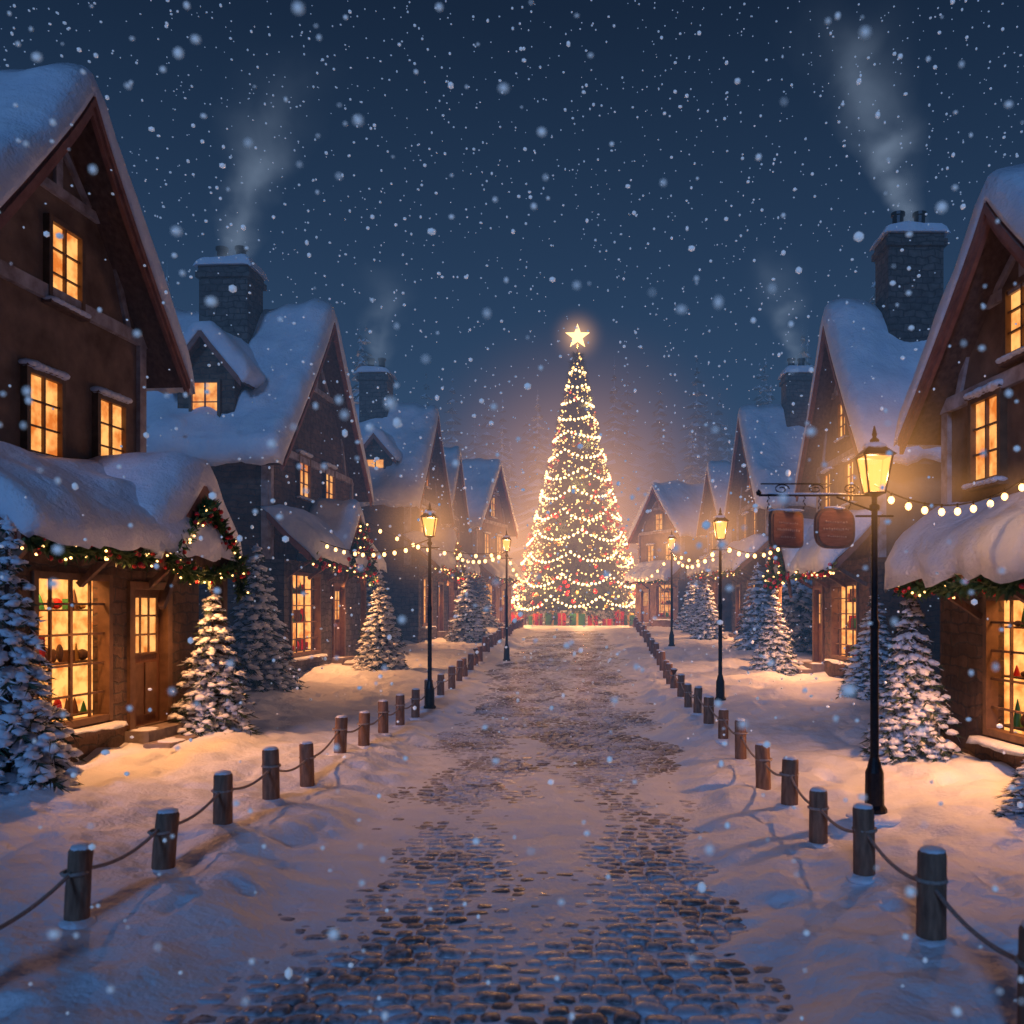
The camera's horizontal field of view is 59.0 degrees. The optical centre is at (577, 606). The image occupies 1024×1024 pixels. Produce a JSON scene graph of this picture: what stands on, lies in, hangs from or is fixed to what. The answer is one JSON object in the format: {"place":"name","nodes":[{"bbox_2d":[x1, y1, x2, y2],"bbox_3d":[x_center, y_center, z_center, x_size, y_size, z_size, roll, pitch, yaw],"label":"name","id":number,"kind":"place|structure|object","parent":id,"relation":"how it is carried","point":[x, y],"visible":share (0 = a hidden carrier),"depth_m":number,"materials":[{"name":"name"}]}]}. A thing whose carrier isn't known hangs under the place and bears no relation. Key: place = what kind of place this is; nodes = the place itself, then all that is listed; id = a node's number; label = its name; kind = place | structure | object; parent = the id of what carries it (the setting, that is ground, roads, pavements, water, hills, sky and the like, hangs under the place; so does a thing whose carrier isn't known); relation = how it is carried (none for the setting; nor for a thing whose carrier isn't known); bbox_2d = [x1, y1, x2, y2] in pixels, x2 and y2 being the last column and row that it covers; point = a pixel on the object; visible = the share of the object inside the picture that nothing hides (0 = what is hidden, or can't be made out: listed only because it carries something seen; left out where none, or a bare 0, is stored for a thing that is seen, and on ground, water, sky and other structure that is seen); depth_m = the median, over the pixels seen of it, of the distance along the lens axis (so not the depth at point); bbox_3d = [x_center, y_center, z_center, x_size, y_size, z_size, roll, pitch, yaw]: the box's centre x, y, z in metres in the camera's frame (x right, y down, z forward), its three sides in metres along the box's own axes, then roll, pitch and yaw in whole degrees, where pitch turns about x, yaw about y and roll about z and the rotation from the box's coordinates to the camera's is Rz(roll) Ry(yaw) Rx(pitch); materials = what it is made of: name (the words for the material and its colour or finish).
{"place":"outdoors","nodes":[
{"label":"outdoors","id":0,"kind":"place"},
{"bbox_2d":[162,631,793,1023],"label":"cobblestone path","id":1,"kind":"structure","parent":0,"point":[649,1007],"depth_m":6.75,"materials":[{"name":"grey stone"}]},
{"bbox_2d":[0,617,1023,1023],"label":"snow ground","id":2,"kind":"structure","parent":0,"point":[208,919],"depth_m":8.10,"materials":[{"name":"white snow"}]},
{"bbox_2d":[0,514,85,794],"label":"snowy pine tree","id":3,"kind":"object","parent":2,"relation":"on","point":[26,762],"visible":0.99,"depth_m":9.43,"materials":[{"name":"green plant"}]},
{"bbox_2d":[0,63,253,765],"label":"timber framed cottage","id":4,"kind":"structure","parent":2,"relation":"on","point":[121,631],"depth_m":12.82,"materials":[{"name":"wood"}]},
{"bbox_2d":[19,213,131,742],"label":"window frames","id":5,"kind":"structure","parent":4,"relation":"in","point":[105,582],"depth_m":12.43,"materials":[{"name":"brown wood"}]},
{"bbox_2d":[31,224,154,652],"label":"window panes","id":6,"kind":"structure","parent":4,"relation":"in","point":[51,388],"depth_m":13.11,"materials":[{"name":"glass"}]},
{"bbox_2d":[127,581,172,729],"bbox_3d":[-6.462,0.706,13.482,0.210,2.130,1.130,0,0,5],"label":"door","id":7,"kind":"structure","parent":4,"relation":"in","point":[145,670],"depth_m":13.61,"materials":[{"name":"brown wood"}]},
{"bbox_2d":[167,586,261,736],"bbox_3d":[-5.742,0.928,14.209,1.607,2.681,1.672,0,0,-7],"label":"snowy pine tree","id":8,"kind":"object","parent":2,"relation":"on","point":[211,715],"visible":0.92,"depth_m":13.98,"materials":[{"name":"green plant"}]},
{"bbox_2d":[0,618,523,929],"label":"rope fence","id":9,"kind":"object","parent":2,"relation":"on","point":[76,874],"visible":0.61,"depth_m":8.60,"materials":[{"name":"brown wood"}]},
{"bbox_2d":[146,245,386,675],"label":"stone shop cottage","id":10,"kind":"structure","parent":2,"relation":"on","point":[217,441],"depth_m":24.91,"materials":[{"name":"stone"}]},
{"bbox_2d":[189,379,335,661],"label":"window frames","id":11,"kind":"structure","parent":10,"relation":"in","point":[317,579],"depth_m":25.12,"materials":[{"name":"brown wood"}]},
{"bbox_2d":[193,383,338,618],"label":"window panes","id":12,"kind":"structure","parent":10,"relation":"in","point":[199,387],"depth_m":23.48,"materials":[{"name":"yellow glass"}]},
{"bbox_2d":[332,583,345,656],"bbox_3d":[-7.375,0.419,27.576,0.210,2.230,1.180,0,0,3],"label":"door","id":13,"kind":"structure","parent":10,"relation":"in","point":[338,635],"depth_m":27.92,"materials":[{"name":"brown wood"}]},
{"bbox_2d":[227,543,307,692],"bbox_3d":[-7.352,0.356,20.836,2.268,3.627,2.384,0,0,-15],"label":"snowy pine tree","id":14,"kind":"object","parent":2,"relation":"on","point":[256,635],"visible":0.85,"depth_m":20.48,"materials":[{"name":"green plant"}]},
{"bbox_2d":[351,572,409,670],"bbox_3d":[-5.593,0.548,25.566,2.030,3.024,1.887,0,0,-22],"label":"snowy pine tree","id":15,"kind":"object","parent":2,"relation":"on","point":[382,627],"visible":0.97,"depth_m":25.32,"materials":[{"name":"green plant"}]},
{"bbox_2d":[367,571,403,646],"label":"snowy pine tree","id":16,"kind":"object","parent":2,"relation":"on","point":[370,589],"visible":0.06,"depth_m":33.16,"materials":[{"name":"green plant"}]},
{"bbox_2d":[355,358,467,642],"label":"stone shop cottage","id":17,"kind":"structure","parent":2,"relation":"on","point":[407,591],"depth_m":36.67,"materials":[{"name":"stone"}]},
{"bbox_2d":[366,457,435,628],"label":"window frames","id":18,"kind":"structure","parent":17,"relation":"in","point":[419,524],"depth_m":37.51,"materials":[{"name":"brown wood"}]},
{"bbox_2d":[367,460,439,605],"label":"window panes","id":19,"kind":"structure","parent":17,"relation":"in","point":[379,463],"depth_m":36.31,"materials":[{"name":"yellow glass"}]},
{"bbox_2d":[437,582,443,630],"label":"door","id":20,"kind":"structure","parent":17,"relation":"in","point":[440,609],"depth_m":40.63,"materials":[{"name":"brown wood"}]},
{"bbox_2d":[420,502,443,711],"bbox_3d":[-3.100,-0.618,18.900,3.690,5.781,3.690,0,0,0],"label":"street lamp","id":21,"kind":"object","parent":2,"relation":"on","point":[429,706],"visible":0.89,"depth_m":18.86,"materials":[{"name":"black metal"}]},
{"bbox_2d":[321,539,427,556],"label":"string lights","id":22,"kind":"object","parent":21,"relation":"hanging from","point":[373,552],"visible":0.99,"depth_m":20.82,"materials":[{"name":"yellow glass"}]},
{"bbox_2d":[441,446,480,630],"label":"timber framed cottage","id":23,"kind":"structure","parent":2,"relation":"on","point":[458,496],"depth_m":47.21,"materials":[{"name":"brown wood"}]},
{"bbox_2d":[444,510,455,618],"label":"window frames","id":24,"kind":"structure","parent":23,"relation":"in","point":[452,592],"depth_m":46.20,"materials":[{"name":"brown wood"}]},
{"bbox_2d":[457,584,461,621],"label":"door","id":25,"kind":"structure","parent":23,"relation":"in","point":[459,585],"depth_m":48.32,"materials":[{"name":"brown wood"}]},
{"bbox_2d":[443,569,489,642],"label":"snowy pine tree","id":26,"kind":"object","parent":2,"relation":"on","point":[458,630],"visible":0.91,"depth_m":37.17,"materials":[{"name":"green plant"}]},
{"bbox_2d":[469,574,501,627],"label":"snowy pine tree","id":27,"kind":"object","parent":2,"relation":"on","point":[486,615],"visible":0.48,"depth_m":50.25,"materials":[{"name":"green plant"}]},
{"bbox_2d":[459,458,524,626],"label":"timber framed cottage","id":28,"kind":"structure","parent":2,"relation":"on","point":[499,517],"depth_m":56.05,"materials":[{"name":"brown wood"}]},
{"bbox_2d":[483,496,501,617],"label":"window frames","id":29,"kind":"structure","parent":28,"relation":"in","point":[493,586],"depth_m":56.34,"materials":[{"name":"brown wood"}]},
{"bbox_2d":[485,498,503,604],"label":"window panes","id":30,"kind":"structure","parent":28,"relation":"in","point":[493,498],"depth_m":57.06,"materials":[{"name":"yellow glass"}]},
{"bbox_2d":[500,587,505,622],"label":"door","id":31,"kind":"structure","parent":28,"relation":"in","point":[502,612],"depth_m":57.93,"materials":[{"name":"brown wood"}]},
{"bbox_2d":[499,530,513,662],"bbox_3d":[-2.400,-1.249,30.500,4.850,6.459,4.850,0,0,0],"label":"street lamp","id":32,"kind":"object","parent":2,"relation":"on","point":[506,650],"visible":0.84,"depth_m":30.46,"materials":[{"name":"black metal"}]},
{"bbox_2d":[365,520,530,582],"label":"string lights","id":33,"kind":"object","parent":32,"relation":"hanging from","point":[473,561],"visible":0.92,"depth_m":30.40,"materials":[{"name":"yellow glass"}]},
{"bbox_2d":[511,613,526,624],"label":"gift box","id":34,"kind":"object","parent":2,"relation":"on","point":[513,616],"visible":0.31,"depth_m":63.72,"materials":[{"name":"red paper"}]},
{"bbox_2d":[165,263,874,621],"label":"distant pine forest","id":35,"kind":"object","parent":2,"relation":"on","point":[537,469],"visible":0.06,"depth_m":97.84,"materials":[{"name":"plant"}]},
{"bbox_2d":[527,615,532,624],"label":"gift box","id":36,"kind":"object","parent":2,"relation":"on","point":[530,617],"visible":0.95,"depth_m":63.35,"materials":[{"name":"green paper"}]},
{"bbox_2d":[533,612,542,624],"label":"gift box","id":37,"kind":"object","parent":2,"relation":"on","point":[537,615],"visible":0.94,"depth_m":62.68,"materials":[{"name":"red paper"}]},
{"bbox_2d":[545,610,557,624],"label":"gift box","id":38,"kind":"object","parent":2,"relation":"on","point":[548,617],"visible":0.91,"depth_m":62.23,"materials":[{"name":"green paper"}]},
{"bbox_2d":[558,611,565,625],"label":"gift box","id":39,"kind":"object","parent":2,"relation":"on","point":[561,616],"visible":0.99,"depth_m":61.66,"materials":[{"name":"red paper"}]},
{"bbox_2d":[511,324,634,625],"bbox_3d":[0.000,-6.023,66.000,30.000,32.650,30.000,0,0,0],"label":"christmas tree","id":40,"kind":"object","parent":2,"relation":"on","point":[584,532],"visible":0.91,"depth_m":64.20,"materials":[{"name":"green plant"}]},
{"bbox_2d":[569,611,585,625],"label":"gift box","id":41,"kind":"object","parent":2,"relation":"on","point":[578,620],"visible":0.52,"depth_m":61.67,"materials":[{"name":"green paper"}]},
{"bbox_2d":[588,614,597,625],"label":"gift box","id":42,"kind":"object","parent":2,"relation":"on","point":[590,622],"visible":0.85,"depth_m":61.62,"materials":[{"name":"red paper"}]},
{"bbox_2d":[602,618,612,624],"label":"gift box","id":43,"kind":"object","parent":2,"relation":"on","point":[607,621],"visible":0.96,"depth_m":61.92,"materials":[{"name":"red paper"}]},
{"bbox_2d":[613,609,623,624],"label":"gift box","id":44,"kind":"object","parent":2,"relation":"on","point":[620,615],"visible":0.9,"depth_m":62.49,"materials":[{"name":"red paper"}]},
{"bbox_2d":[624,613,634,624],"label":"gift box","id":45,"kind":"object","parent":2,"relation":"on","point":[630,616],"visible":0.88,"depth_m":62.70,"materials":[{"name":"green paper"}]},
{"bbox_2d":[624,480,706,626],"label":"timber framed cottage","id":46,"kind":"structure","parent":2,"relation":"on","point":[657,524],"depth_m":57.61,"materials":[{"name":"brown wood"}]},
{"bbox_2d":[640,589,649,622],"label":"door","id":47,"kind":"structure","parent":46,"relation":"in","point":[644,617],"depth_m":59.18,"materials":[{"name":"brown wood"}]},
{"bbox_2d":[644,514,670,605],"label":"window panes","id":48,"kind":"structure","parent":46,"relation":"in","point":[657,516],"depth_m":58.36,"materials":[{"name":"yellow glass"}]},
{"bbox_2d":[646,512,673,620],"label":"window frames","id":49,"kind":"structure","parent":46,"relation":"in","point":[656,586],"depth_m":57.65,"materials":[{"name":"brown wood"}]},
{"bbox_2d":[664,530,678,648],"bbox_3d":[3.550,-1.655,34.000,5.200,6.586,5.200,0,0,0],"label":"street lamp","id":50,"kind":"object","parent":2,"relation":"on","point":[671,645],"visible":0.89,"depth_m":33.96,"materials":[{"name":"black metal"}]},
{"bbox_2d":[627,544,779,581],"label":"string lights","id":51,"kind":"object","parent":50,"relation":"hanging from","point":[729,551],"visible":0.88,"depth_m":24.24,"materials":[{"name":"yellow glass"}]},
{"bbox_2d":[673,573,709,629],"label":"snowy pine tree","id":52,"kind":"object","parent":2,"relation":"on","point":[682,617],"visible":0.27,"depth_m":47.77,"materials":[{"name":"green plant"}]},
{"bbox_2d":[681,580,709,633],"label":"snowy pine tree","id":53,"kind":"object","parent":2,"relation":"on","point":[692,608],"visible":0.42,"depth_m":44.13,"materials":[{"name":"green plant"}]},
{"bbox_2d":[685,548,706,609],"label":"snowy pine tree","id":54,"kind":"object","parent":2,"relation":"on","point":[705,550],"visible":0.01,"depth_m":51.93,"materials":[{"name":"green plant"}]},
{"bbox_2d":[688,579,725,639],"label":"snowy pine tree","id":55,"kind":"object","parent":2,"relation":"on","point":[703,615],"visible":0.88,"depth_m":37.21,"materials":[{"name":"white snow"}]},
{"bbox_2d":[686,460,735,631],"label":"timber framed cottage","id":56,"kind":"structure","parent":2,"relation":"on","point":[712,501],"depth_m":47.08,"materials":[{"name":"brown wood"}]},
{"bbox_2d":[710,511,723,617],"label":"window frames","id":57,"kind":"structure","parent":56,"relation":"in","point":[712,537],"depth_m":47.70,"materials":[{"name":"brown wood"}]},
{"bbox_2d":[711,507,729,703],"bbox_3d":[3.200,-0.686,20.200,3.820,5.845,3.820,0,0,0],"label":"street lamp","id":58,"kind":"object","parent":2,"relation":"on","point":[720,681],"visible":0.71,"depth_m":20.16,"materials":[{"name":"black metal"}]},
{"bbox_2d":[729,562,772,649],"bbox_3d":[6.484,0.141,32.493,2.276,3.502,2.368,0,0,16],"label":"snowy pine tree","id":59,"kind":"object","parent":2,"relation":"on","point":[752,611],"visible":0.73,"depth_m":32.20,"materials":[{"name":"green plant"}]},
{"bbox_2d":[708,358,815,638],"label":"stone shop cottage","id":60,"kind":"structure","parent":2,"relation":"on","point":[780,446],"depth_m":37.62,"materials":[{"name":"brick"}]},
{"bbox_2d":[735,584,740,630],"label":"door","id":61,"kind":"structure","parent":60,"relation":"in","point":[737,587],"depth_m":40.66,"materials":[{"name":"brown wood"}]},
{"bbox_2d":[739,484,754,608],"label":"window panes","id":62,"kind":"structure","parent":60,"relation":"in","point":[749,484],"depth_m":39.20,"materials":[{"name":"yellow glass"}]},
{"bbox_2d":[743,474,758,605],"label":"window frames","id":63,"kind":"structure","parent":60,"relation":"in","point":[746,517],"depth_m":38.11,"materials":[{"name":"brown wood"}]},
{"bbox_2d":[747,588,803,675],"bbox_3d":[5.574,0.798,25.617,1.672,2.639,1.798,0,0,23],"label":"snowy pine tree","id":64,"kind":"object","parent":2,"relation":"on","point":[779,645],"visible":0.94,"depth_m":25.35,"materials":[{"name":"green plant"}]},
{"bbox_2d":[757,577,811,653],"bbox_3d":[7.643,-0.369,30.869,3.042,4.616,3.197,0,0,-36],"label":"snowy pine tree","id":65,"kind":"object","parent":2,"relation":"on","point":[802,596],"visible":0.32,"depth_m":30.22,"materials":[{"name":"green plant"}]},
{"bbox_2d":[633,617,1023,1023],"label":"rope fence","id":66,"kind":"object","parent":2,"relation":"on","point":[933,905],"visible":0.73,"depth_m":7.10,"materials":[{"name":"brown wood"}]},
{"bbox_2d":[762,210,950,690],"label":"stone shop cottage","id":67,"kind":"structure","parent":2,"relation":"on","point":[845,399],"depth_m":22.90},
{"bbox_2d":[812,585,823,662],"bbox_3d":[6.955,0.506,25.750,0.210,2.180,1.080,0,0,0],"label":"door","id":68,"kind":"structure","parent":67,"relation":"in","point":[817,628],"depth_m":26.16,"materials":[{"name":"brown wood"}]},
{"bbox_2d":[819,406,852,622],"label":"window panes","id":69,"kind":"structure","parent":67,"relation":"in","point":[841,406],"depth_m":24.17,"materials":[{"name":"yellow glass"}]},
{"bbox_2d":[822,401,858,666],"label":"window frames","id":70,"kind":"structure","parent":67,"relation":"in","point":[834,593],"depth_m":23.81,"materials":[{"name":"brown wood"}]},
{"bbox_2d":[836,595,896,700],"bbox_3d":[6.692,0.958,20.249,2.035,2.528,1.936,0,0,31],"label":"snowy pine tree","id":71,"kind":"object","parent":2,"relation":"on","point":[860,681],"visible":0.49,"depth_m":20.07,"materials":[{"name":"green plant"}]},
{"bbox_2d":[845,426,900,826],"bbox_3d":[3.130,-0.230,9.500,2.750,5.059,2.750,0,0,0],"label":"street lamp","id":72,"kind":"object","parent":2,"relation":"on","point":[874,448],"visible":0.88,"depth_m":9.46,"materials":[{"name":"black metal"}]},
{"bbox_2d":[756,483,870,548],"bbox_3d":[2.490,-0.951,9.524,1.219,0.692,0.255,0,0,-5],"label":"hanging shop sign","id":73,"kind":"object","parent":72,"relation":"attached to","point":[834,526],"visible":1,"depth_m":9.48,"materials":[{"name":"brown wood"}]},
{"bbox_2d":[874,479,1023,515],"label":"string lights","id":74,"kind":"object","parent":72,"relation":"hanging from","point":[957,510],"visible":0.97,"depth_m":9.68,"materials":[{"name":"yellow glass"}]},
{"bbox_2d":[859,596,963,764],"bbox_3d":[4.621,0.961,12.489,1.532,2.572,1.473,0,0,38],"label":"snowy pine tree","id":75,"kind":"object","parent":2,"relation":"on","point":[910,702],"visible":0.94,"depth_m":12.26,"materials":[{"name":"green plant"}]},
{"bbox_2d":[884,164,1023,769],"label":"timber framed cottage","id":76,"kind":"structure","parent":2,"relation":"on","point":[964,413],"depth_m":11.85,"materials":[{"name":"wood"}]},
{"bbox_2d":[963,274,1023,757],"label":"window frames","id":77,"kind":"structure","parent":76,"relation":"in","point":[990,606],"depth_m":11.74,"materials":[{"name":"brown wood"}]},
{"bbox_2d":[976,290,1019,479],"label":"window panes","id":78,"kind":"structure","parent":76,"relation":"in","point":[1015,298],"depth_m":11.95,"materials":[{"name":"glass"}]},
{"bbox_2d":[989,752,1023,822],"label":"snowy pine tree","id":79,"kind":"object","parent":2,"relation":"on","point":[1008,807],"visible":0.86,"depth_m":9.01,"materials":[{"name":"green plant"}]},
{"bbox_2d":[0,0,1023,1019],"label":"falling snow","id":80,"kind":"structure","parent":0,"point":[396,423],"depth_m":7.69,"materials":[{"name":"white snow"}]},
{"bbox_2d":[0,0,1023,523],"label":"sky","id":81,"kind":"structure","parent":0,"point":[623,55],"materials":[{"name":"blue"}]}
]}

